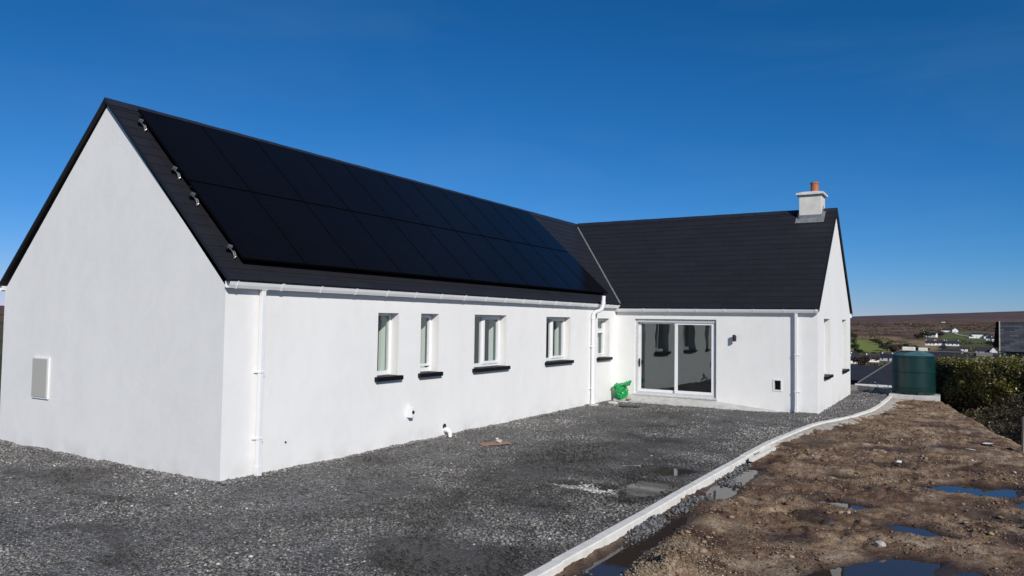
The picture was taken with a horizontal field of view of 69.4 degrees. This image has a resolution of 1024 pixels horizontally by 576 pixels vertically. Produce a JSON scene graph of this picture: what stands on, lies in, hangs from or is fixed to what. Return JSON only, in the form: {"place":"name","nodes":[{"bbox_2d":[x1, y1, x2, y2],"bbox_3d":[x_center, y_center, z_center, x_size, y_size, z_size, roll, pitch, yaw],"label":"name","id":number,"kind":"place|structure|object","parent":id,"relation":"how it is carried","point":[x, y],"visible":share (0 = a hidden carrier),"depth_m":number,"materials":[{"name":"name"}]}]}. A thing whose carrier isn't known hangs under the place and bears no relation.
{"place":"outdoors","nodes":[
{"label":"outdoors","id":0,"kind":"place"},
{"bbox_2d":[0,391,888,575],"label":"gravel","id":1,"kind":"structure","parent":0,"point":[464,556],"depth_m":9.46,"materials":[{"name":"grey gravel"}]},
{"bbox_2d":[0,399,816,484],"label":"wall foot stones","id":2,"kind":"object","parent":1,"relation":"on","point":[191,479],"depth_m":12.04,"materials":[{"name":"grey stone"}]},
{"bbox_2d":[0,97,852,480],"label":"bungalow","id":3,"kind":"object","parent":1,"relation":"on","point":[188,297],"visible":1,"depth_m":13.36,"materials":[{"name":"paint"}]},
{"bbox_2d":[374,313,403,381],"bbox_3d":[-2.317,1.064,13.454,0.340,1.220,0.710,-1,-3,31],"label":"window","id":4,"kind":"structure","parent":3,"relation":"in","point":[382,375],"depth_m":13.69,"materials":[{"name":"white plastic"}]},
{"bbox_2d":[418,314,442,377],"bbox_3d":[-1.682,1.116,14.506,0.340,1.225,0.710,-1,-3,31],"label":"window","id":5,"kind":"structure","parent":3,"relation":"in","point":[427,373],"depth_m":14.71,"materials":[{"name":"white plastic"}]},
{"bbox_2d":[472,315,510,372],"bbox_3d":[-0.541,1.212,16.399,0.340,1.230,1.445,-1,-3,31],"label":"window","id":6,"kind":"structure","parent":3,"relation":"in","point":[488,365],"depth_m":16.43,"materials":[{"name":"white plastic"}]},
{"bbox_2d":[545,317,573,364],"bbox_3d":[1.134,1.359,19.175,0.340,1.215,1.495,-1,-3,31],"label":"window","id":7,"kind":"structure","parent":3,"relation":"in","point":[558,359],"depth_m":19.20,"materials":[{"name":"white plastic"}]},
{"bbox_2d":[597,318,612,360],"bbox_3d":[2.596,1.494,21.597,0.340,1.215,0.980,-1,-3,31],"label":"window","id":8,"kind":"structure","parent":3,"relation":"in","point":[600,357],"depth_m":21.89,"materials":[{"name":"white plastic"}]},
{"bbox_2d":[633,319,716,399],"bbox_3d":[4.737,2.032,21.448,2.480,2.250,0.230,-1,-3,31],"label":"sliding door","id":9,"kind":"structure","parent":3,"relation":"in","point":[638,351],"depth_m":21.43,"materials":[{"name":"plastic"}]},
{"bbox_2d":[824,374,833,379],"bbox_3d":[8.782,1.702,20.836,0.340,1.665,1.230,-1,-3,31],"label":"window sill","id":10,"kind":"structure","parent":3,"relation":"in","point":[826,376],"depth_m":20.68,"materials":[{"name":"plastic"}]},
{"bbox_2d":[478,441,510,445],"bbox_3d":[-0.327,2.923,13.922,0.600,0.018,0.200,1,-1,-23],"label":"plywood board","id":11,"kind":"object","parent":1,"relation":"on","point":[492,443],"visible":1,"depth_m":13.86,"materials":[{"name":"beige wood"}]},
{"bbox_2d":[557,483,632,497],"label":"puddle","id":12,"kind":"object","parent":1,"relation":"on","point":[594,488],"visible":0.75,"depth_m":10.43,"materials":[{"name":"grey liquid"}]},
{"bbox_2d":[613,380,630,399],"bbox_3d":[3.236,3.001,21.795,0.532,0.613,0.434,-1,-3,31],"label":"rubbish bag","id":13,"kind":"object","parent":1,"relation":"on","point":[620,391],"visible":0.99,"depth_m":21.70,"materials":[{"name":"green plastic"}]},
{"bbox_2d":[619,404,639,407],"bbox_3d":[3.242,3.256,20.437,0.520,0.030,0.380,0,-3,17],"label":"drain cover","id":14,"kind":"object","parent":1,"relation":"on","point":[627,405],"visible":1,"depth_m":20.37,"materials":[{"name":"grey metal"}]},
{"bbox_2d":[613,480,678,502],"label":"puddle","id":15,"kind":"object","parent":1,"relation":"on","point":[651,488],"visible":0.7,"depth_m":10.42,"materials":[{"name":"grey liquid"}]},
{"bbox_2d":[623,465,696,475],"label":"puddle","id":16,"kind":"object","parent":1,"relation":"on","point":[664,470],"visible":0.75,"depth_m":11.78,"materials":[{"name":"grey liquid"}]},
{"bbox_2d":[613,394,779,411],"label":"step","id":17,"kind":"structure","parent":1,"relation":"on","point":[673,401],"depth_m":20.91,"materials":[{"name":"concrete"}]},
{"bbox_2d":[524,396,891,575],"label":"kerb","id":18,"kind":"structure","parent":1,"relation":"on","point":[561,562],"depth_m":9.24,"materials":[{"name":"concrete"}]},
{"bbox_2d":[850,385,891,393],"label":"wall","id":19,"kind":"structure","parent":1,"relation":"on","point":[871,389],"depth_m":27.30,"materials":[{"name":"concrete"}]},
{"bbox_2d":[0,305,1023,390],"bbox_3d":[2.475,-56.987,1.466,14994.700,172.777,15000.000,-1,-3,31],"label":"hills","id":20,"kind":"structure","parent":0,"point":[983,318],"depth_m":1613.95,"materials":[{"name":"plant"}]},
{"bbox_2d":[850,332,857,339],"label":"tree","id":21,"kind":"object","parent":20,"relation":"on","point":[852,334],"visible":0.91,"depth_m":906.14,"materials":[{"name":"green plant"}]},
{"bbox_2d":[850,339,859,348],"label":"tree","id":22,"kind":"object","parent":20,"relation":"on","point":[854,344],"visible":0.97,"depth_m":724.76,"materials":[{"name":"green plant"}]},
{"bbox_2d":[853,348,862,353],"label":"tree","id":23,"kind":"object","parent":20,"relation":"on","point":[856,350],"visible":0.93,"depth_m":665.91,"materials":[{"name":"green plant"}]},
{"bbox_2d":[850,355,865,363],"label":"house","id":24,"kind":"structure","parent":20,"relation":"on","point":[851,362],"depth_m":531.38,"materials":[{"name":"white paint"}]},
{"bbox_2d":[850,356,879,364],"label":"tree","id":25,"kind":"object","parent":20,"relation":"on","point":[864,360],"visible":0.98,"depth_m":503.49,"materials":[{"name":"green plant"}]},
{"bbox_2d":[865,353,878,361],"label":"house","id":26,"kind":"structure","parent":20,"relation":"on","point":[871,356],"depth_m":553.67,"materials":[{"name":"white"}]},
{"bbox_2d":[879,342,891,350],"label":"tree","id":27,"kind":"object","parent":20,"relation":"on","point":[886,344],"visible":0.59,"depth_m":747.90,"materials":[{"name":"green plant"}]},
{"bbox_2d":[879,352,892,360],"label":"house","id":28,"kind":"structure","parent":20,"relation":"on","point":[884,356],"depth_m":567.71,"materials":[{"name":"white"}]},
{"bbox_2d":[882,344,902,352],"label":"tree","id":29,"kind":"object","parent":20,"relation":"on","point":[892,348],"visible":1,"depth_m":708.17,"materials":[{"name":"green plant"}]},
{"bbox_2d":[902,344,916,346],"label":"tree","id":30,"kind":"object","parent":20,"relation":"on","point":[906,345],"visible":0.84,"depth_m":790.55,"materials":[{"name":"green plant"}]},
{"bbox_2d":[850,322,995,365],"bbox_3d":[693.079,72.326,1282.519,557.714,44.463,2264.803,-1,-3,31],"label":"scrub","id":31,"kind":"object","parent":20,"relation":"on","point":[918,327],"visible":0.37,"depth_m":1360.26,"materials":[{"name":"brown plant"}]},
{"bbox_2d":[925,340,934,345],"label":"house","id":32,"kind":"structure","parent":20,"relation":"on","point":[929,342],"depth_m":853.92,"materials":[{"name":"white paint"}]},
{"bbox_2d":[935,340,944,345],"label":"house","id":33,"kind":"structure","parent":20,"relation":"on","point":[939,342],"depth_m":853.19,"materials":[{"name":"white paint"}]},
{"bbox_2d":[941,328,951,331],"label":"house","id":34,"kind":"structure","parent":20,"relation":"on","point":[946,330],"depth_m":1340.66,"materials":[{"name":"white paint"}]},
{"bbox_2d":[940,348,959,352],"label":"house","id":35,"kind":"structure","parent":20,"relation":"on","point":[956,350],"depth_m":655.70,"materials":[{"name":"tile"}]},
{"bbox_2d":[946,340,958,345],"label":"house","id":36,"kind":"structure","parent":20,"relation":"on","point":[952,343],"depth_m":842.29,"materials":[{"name":"white paint"}]},
{"bbox_2d":[935,351,1023,417],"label":"garden hedge","id":37,"kind":"object","parent":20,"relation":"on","point":[969,383],"visible":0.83,"depth_m":23.71,"materials":[{"name":"green plant"}]},
{"bbox_2d":[971,333,987,337],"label":"house","id":38,"kind":"structure","parent":20,"relation":"on","point":[977,335],"depth_m":1043.56,"materials":[{"name":"white paint"}]},
{"bbox_2d":[975,347,994,351],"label":"house","id":39,"kind":"structure","parent":20,"relation":"on","point":[982,349],"depth_m":704.94,"materials":[{"name":"white"}]},
{"bbox_2d":[961,392,1023,444],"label":"bramble thicket","id":40,"kind":"object","parent":20,"relation":"on","point":[1006,422],"visible":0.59,"depth_m":21.05,"materials":[{"name":"green plant"}]},
{"bbox_2d":[993,321,1023,357],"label":"outbuilding","id":41,"kind":"structure","parent":20,"relation":"on","point":[1008,339],"depth_m":27.60,"materials":[{"name":"stone"}]},
{"bbox_2d":[0,0,1023,315],"label":"sky","id":42,"kind":"structure","parent":0,"point":[908,115],"materials":[{"name":"blue"}]},
{"bbox_2d":[554,399,1023,575],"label":"mud","id":43,"kind":"structure","parent":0,"point":[930,508],"depth_m":9.75,"materials":[{"name":"brown soil"}]},
{"bbox_2d":[581,515,687,575],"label":"puddle","id":44,"kind":"object","parent":43,"relation":"on","point":[618,562],"visible":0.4,"depth_m":7.84,"materials":[{"name":"brown liquid"}]},
{"bbox_2d":[564,452,762,575],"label":"spilled rubble","id":45,"kind":"object","parent":43,"relation":"on","point":[644,529],"visible":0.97,"depth_m":9.28,"materials":[{"name":"gravel"}]},
{"bbox_2d":[620,526,734,575],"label":"clay crumbs","id":46,"kind":"object","parent":43,"relation":"on","point":[651,561],"visible":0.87,"depth_m":7.14,"materials":[{"name":"brown soil"}]},
{"bbox_2d":[700,469,759,501],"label":"puddle","id":47,"kind":"object","parent":43,"relation":"on","point":[716,492],"visible":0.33,"depth_m":10.99,"materials":[{"name":"grey liquid"}]},
{"bbox_2d":[749,446,775,461],"bbox_3d":[4.566,3.017,13.455,0.078,0.060,1.600,7,1,33],"label":"edging block","id":48,"kind":"object","parent":43,"relation":"on","point":[760,455],"depth_m":13.31,"materials":[{"name":"concrete"}]},
{"bbox_2d":[771,397,901,446],"bbox_3d":[9.089,3.386,19.130,0.909,0.136,12.482,-1,-3,37],"label":"kerb haunch","id":49,"kind":"object","parent":43,"relation":"on","point":[886,406],"visible":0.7,"depth_m":18.02,"materials":[{"name":"concrete"}]},
{"bbox_2d":[829,476,852,478],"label":"puddle","id":50,"kind":"object","parent":43,"relation":"on","point":[837,477],"visible":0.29,"depth_m":11.90,"materials":[{"name":"grey liquid"}]},
{"bbox_2d":[819,500,867,509],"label":"puddle","id":51,"kind":"object","parent":43,"relation":"on","point":[850,505],"visible":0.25,"depth_m":10.11,"materials":[{"name":"blue liquid"}]},
{"bbox_2d":[807,558,939,575],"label":"puddle","id":52,"kind":"object","parent":43,"relation":"on","point":[898,567],"visible":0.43,"depth_m":7.46,"materials":[{"name":"blue liquid"}]},
{"bbox_2d":[874,540,885,547],"bbox_3d":[4.008,2.790,8.051,0.104,0.084,0.136,2,-3,-16],"label":"pale stone","id":53,"kind":"object","parent":43,"relation":"on","point":[880,543],"visible":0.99,"depth_m":8.02,"materials":[{"name":"white stone"}]},
{"bbox_2d":[889,392,940,401],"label":"concrete plinth","id":54,"kind":"structure","parent":43,"relation":"on","point":[936,397],"depth_m":24.15,"materials":[{"name":"white concrete"}]},
{"bbox_2d":[891,347,935,394],"bbox_3d":[13.463,2.752,24.811,1.330,1.560,1.344,-1,-3,31],"label":"oil tank","id":55,"kind":"object","parent":54,"relation":"on","point":[913,370],"visible":1,"depth_m":24.30,"materials":[{"name":"green plastic"}]},
{"bbox_2d":[888,525,948,537],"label":"puddle","id":56,"kind":"object","parent":43,"relation":"on","point":[915,530],"visible":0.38,"depth_m":8.88,"materials":[{"name":"blue liquid"}]},
{"bbox_2d":[938,446,965,449],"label":"puddle","id":57,"kind":"object","parent":43,"relation":"on","point":[944,447],"visible":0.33,"depth_m":14.98,"materials":[{"name":"grey liquid"}]},
{"bbox_2d":[922,484,1017,497],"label":"puddle","id":58,"kind":"object","parent":43,"relation":"on","point":[982,491],"visible":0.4,"depth_m":11.11,"materials":[{"name":"blue liquid"}]},
{"bbox_2d":[955,572,984,575],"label":"puddle","id":59,"kind":"object","parent":43,"relation":"on","point":[970,574],"visible":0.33,"depth_m":7.33,"materials":[{"name":"blue liquid"}]},
{"bbox_2d":[1015,503,1023,508],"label":"puddle","id":60,"kind":"object","parent":43,"relation":"on","point":[1020,505],"depth_m":10.20,"materials":[{"name":"blue liquid"}]},
{"bbox_2d":[1021,417,1023,451],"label":"timber post","id":61,"kind":"object","parent":43,"relation":"on","point":[1022,445],"visible":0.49,"depth_m":14.29,"materials":[{"name":"grey wood"}]},
{"bbox_2d":[850,351,999,388],"bbox_3d":[22.648,5.561,37.380,16.200,4.675,8.280,-1,-3,31],"label":"neighbour bungalow","id":62,"kind":"object","parent":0,"point":[864,375],"visible":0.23,"depth_m":37.17,"materials":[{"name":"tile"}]}
]}

